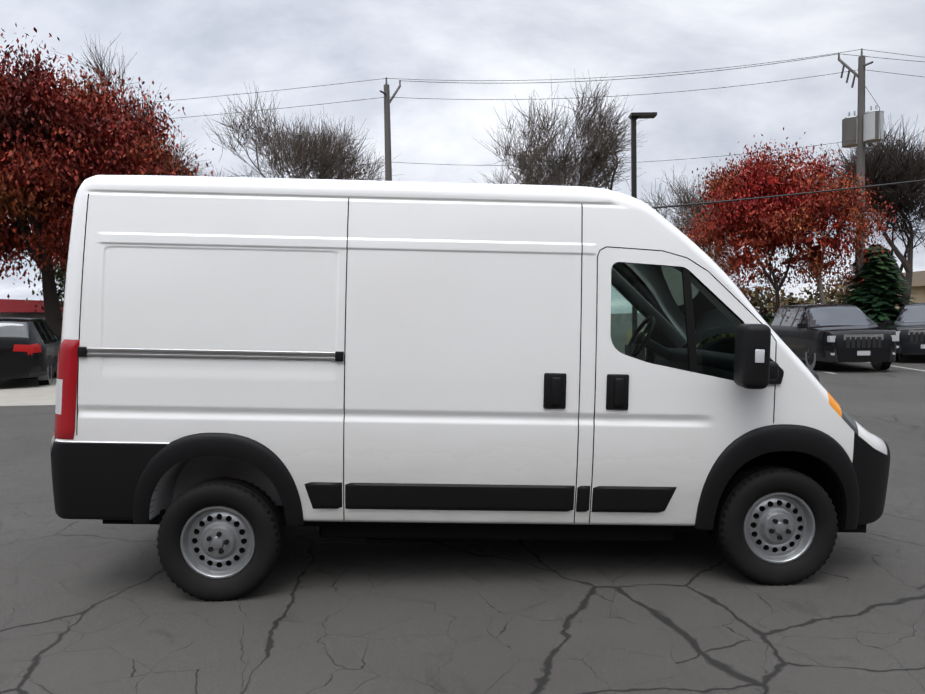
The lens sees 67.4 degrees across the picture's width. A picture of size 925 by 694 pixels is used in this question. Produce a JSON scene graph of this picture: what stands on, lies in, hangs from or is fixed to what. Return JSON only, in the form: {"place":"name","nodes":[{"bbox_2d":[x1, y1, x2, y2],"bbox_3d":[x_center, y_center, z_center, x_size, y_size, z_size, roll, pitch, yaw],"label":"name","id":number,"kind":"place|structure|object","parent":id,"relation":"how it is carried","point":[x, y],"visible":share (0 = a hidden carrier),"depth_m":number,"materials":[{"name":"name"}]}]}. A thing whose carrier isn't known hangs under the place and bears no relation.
{"place":"outdoors","nodes":[
{"label":"outdoors","id":0,"kind":"place"},
{"bbox_2d":[0,311,924,693],"bbox_3d":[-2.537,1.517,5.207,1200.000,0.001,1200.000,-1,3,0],"label":"ground","id":1,"kind":"structure","parent":0,"point":[92,607],"depth_m":4.02,"materials":[{"name":"grey asphalt"}]},
{"bbox_2d":[0,378,56,405],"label":"concrete apron","id":2,"kind":"object","parent":1,"relation":"on","point":[20,392],"depth_m":16.75,"materials":[{"name":"beige concrete"}]},
{"bbox_2d":[0,318,60,378],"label":"suv","id":3,"kind":"object","parent":2,"relation":"on","point":[29,347],"visible":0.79,"depth_m":17.89,"materials":[{"name":"black paint"}]},
{"bbox_2d":[38,363,56,384],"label":"suv wheels","id":4,"kind":"object","parent":3,"relation":"attached to","point":[45,379],"visible":0.25,"depth_m":18.69,"materials":[{"name":"black rubber"}]},
{"bbox_2d":[0,299,62,318],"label":"building","id":5,"kind":"structure","parent":1,"relation":"on","point":[12,308],"depth_m":41.89,"materials":[{"name":"red"}]},
{"bbox_2d":[18,258,66,311],"bbox_3d":[-15.255,-2.660,31.507,7.972,6.339,8.587,-1,3,0],"label":"bush","id":6,"kind":"object","parent":1,"relation":"on","point":[61,281],"depth_m":29.61,"materials":[{"name":"green plant"}]},
{"bbox_2d":[0,24,213,338],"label":"tree","id":7,"kind":"object","parent":1,"relation":"on","point":[68,148],"depth_m":21.42,"materials":[{"name":"red plant"}]},
{"bbox_2d":[51,31,212,175],"bbox_3d":[-15.348,-7.043,32.310,7.126,15.008,6.396,-2,3,-20],"label":"bare tree","id":8,"kind":"object","parent":1,"relation":"on","point":[109,75],"visible":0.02,"depth_m":31.49,"materials":[{"name":"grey plant"}]},
{"bbox_2d":[182,154,227,176],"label":"bare tree","id":9,"kind":"object","parent":1,"relation":"on","point":[208,169],"visible":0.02,"depth_m":54.79,"materials":[{"name":"grey plant"}]},
{"bbox_2d":[203,81,399,180],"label":"bare tree","id":10,"kind":"object","parent":1,"relation":"on","point":[322,146],"visible":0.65,"depth_m":41.87,"materials":[{"name":"grey plant"}]},
{"bbox_2d":[380,77,400,180],"bbox_3d":[-2.717,-4.999,26.973,0.334,10.970,1.481,0,3,19],"label":"pole","id":11,"kind":"object","parent":1,"relation":"on","point":[387,136],"visible":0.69,"depth_m":26.46,"materials":[{"name":"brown wood"}]},
{"bbox_2d":[135,49,924,208],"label":"power lines","id":12,"kind":"object","parent":11,"relation":"attached to","point":[623,95],"visible":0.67,"depth_m":25.66,"materials":[{"name":"black metal"}]},
{"bbox_2d":[51,175,889,601],"bbox_3d":[0.164,0.238,5.036,5.370,2.626,2.400,1,3,-2],"label":"van","id":13,"kind":"object","parent":1,"relation":"on","point":[249,369],"visible":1,"depth_m":4.18,"materials":[{"name":"white paint"}]},
{"bbox_2d":[474,70,645,190],"bbox_3d":[5.453,-7.319,39.487,10.290,14.240,9.599,2,4,44],"label":"bare tree","id":14,"kind":"object","parent":1,"relation":"on","point":[601,155],"visible":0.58,"depth_m":37.62,"materials":[{"name":"grey plant"}]},
{"bbox_2d":[625,112,656,359],"bbox_3d":[5.367,-3.157,20.856,0.905,7.585,0.500,-1,3,0],"label":"lamp pole","id":15,"kind":"object","parent":1,"relation":"on","point":[634,117],"visible":0.56,"depth_m":20.69,"materials":[{"name":"grey metal"}]},
{"bbox_2d":[637,164,751,289],"bbox_3d":[13.611,-5.365,39.763,7.661,9.989,6.949,-2,3,-22],"label":"bare tree","id":16,"kind":"object","parent":1,"relation":"on","point":[683,221],"visible":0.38,"depth_m":38.65,"materials":[{"name":"grey plant"}]},
{"bbox_2d":[681,127,904,312],"bbox_3d":[11.349,-3.515,24.742,7.583,7.778,7.186,-1,3,0],"label":"tree","id":17,"kind":"object","parent":1,"relation":"on","point":[776,220],"depth_m":24.02,"materials":[{"name":"red plant"}]},
{"bbox_2d":[739,275,854,315],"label":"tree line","id":18,"kind":"object","parent":1,"relation":"on","point":[768,303],"visible":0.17,"depth_m":73.78,"materials":[{"name":"green plant"}]},
{"bbox_2d":[789,145,865,303],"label":"bare tree","id":19,"kind":"object","parent":1,"relation":"on","point":[822,295],"depth_m":45.02,"materials":[{"name":"grey plant"}]},
{"bbox_2d":[770,304,896,361],"bbox_3d":[10.747,-0.500,20.531,1.970,1.561,4.900,-1,3,6],"label":"jeep suv","id":20,"kind":"object","parent":1,"relation":"on","point":[824,321],"visible":0.88,"depth_m":19.31,"materials":[{"name":"black paint"}]},
{"bbox_2d":[797,322,886,328],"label":"side mirrors","id":21,"kind":"object","parent":20,"relation":"attached to","point":[804,325],"visible":0.89,"depth_m":19.48,"materials":[{"name":"black plastic"}]},
{"bbox_2d":[805,348,891,369],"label":"car wheels","id":22,"kind":"object","parent":20,"relation":"attached to","point":[812,363],"visible":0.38,"depth_m":18.97,"materials":[{"name":"black rubber"}]},
{"bbox_2d":[827,334,898,354],"bbox_3d":[10.486,-0.059,18.189,1.771,0.550,0.228,-1,3,6],"label":"jeep front","id":23,"kind":"object","parent":20,"relation":"on","point":[858,337],"visible":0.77,"depth_m":18.11,"materials":[{"name":"black"}]},
{"bbox_2d":[838,48,883,309],"bbox_3d":[14.218,-5.249,24.953,0.638,11.070,1.814,-2,3,-28],"label":"pole","id":24,"kind":"object","parent":1,"relation":"on","point":[861,128],"visible":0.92,"depth_m":24.66,"materials":[{"name":"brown wood"}]},
{"bbox_2d":[817,362,924,373],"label":"bay lines","id":25,"kind":"object","parent":1,"relation":"on","point":[869,362],"visible":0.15,"depth_m":18.84,"materials":[{"name":"paint"}]},
{"bbox_2d":[826,108,924,309],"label":"bare tree","id":26,"kind":"object","parent":1,"relation":"on","point":[891,163],"visible":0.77,"depth_m":31.41,"materials":[{"name":"grey plant"}]},
{"bbox_2d":[837,244,919,327],"bbox_3d":[14.944,-1.712,25.108,3.155,3.964,3.017,-1,3,0],"label":"evergreen","id":27,"kind":"object","parent":1,"relation":"on","point":[877,293],"visible":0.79,"depth_m":24.37,"materials":[{"name":"green plant"}]},
{"bbox_2d":[891,303,924,354],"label":"suv","id":28,"kind":"object","parent":1,"relation":"on","point":[911,316],"visible":0.69,"depth_m":21.06,"materials":[{"name":"black paint"}]},
{"bbox_2d":[884,320,891,324],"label":"suv mirrors","id":29,"kind":"object","parent":28,"relation":"attached to","point":[889,322],"visible":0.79,"depth_m":22.20,"materials":[{"name":"black plastic"}]},
{"bbox_2d":[896,354,902,360],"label":"suv wheels","id":30,"kind":"object","parent":28,"relation":"attached to","point":[898,357],"visible":0.02,"depth_m":21.64,"materials":[{"name":"black rubber"}]},
{"bbox_2d":[896,330,924,348],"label":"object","id":31,"kind":"object","parent":28,"relation":"in","point":[911,333],"visible":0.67,"depth_m":20.70,"materials":[{"name":"black"}]},
{"bbox_2d":[0,0,924,313],"label":"sky","id":32,"kind":"structure","parent":0,"point":[197,49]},
{"bbox_2d":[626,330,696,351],"bbox_3d":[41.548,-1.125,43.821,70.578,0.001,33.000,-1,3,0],"label":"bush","id":33,"kind":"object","parent":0,"point":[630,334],"depth_m":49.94,"materials":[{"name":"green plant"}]},
{"bbox_2d":[696,313,775,346],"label":"shrubs","id":34,"kind":"object","parent":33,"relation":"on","point":[768,318],"visible":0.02,"depth_m":27.52,"materials":[{"name":"green plant"}]},
{"bbox_2d":[848,271,924,309],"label":"building","id":35,"kind":"structure","parent":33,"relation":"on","point":[918,284],"depth_m":51.69,"materials":[{"name":"beige"}]}
]}

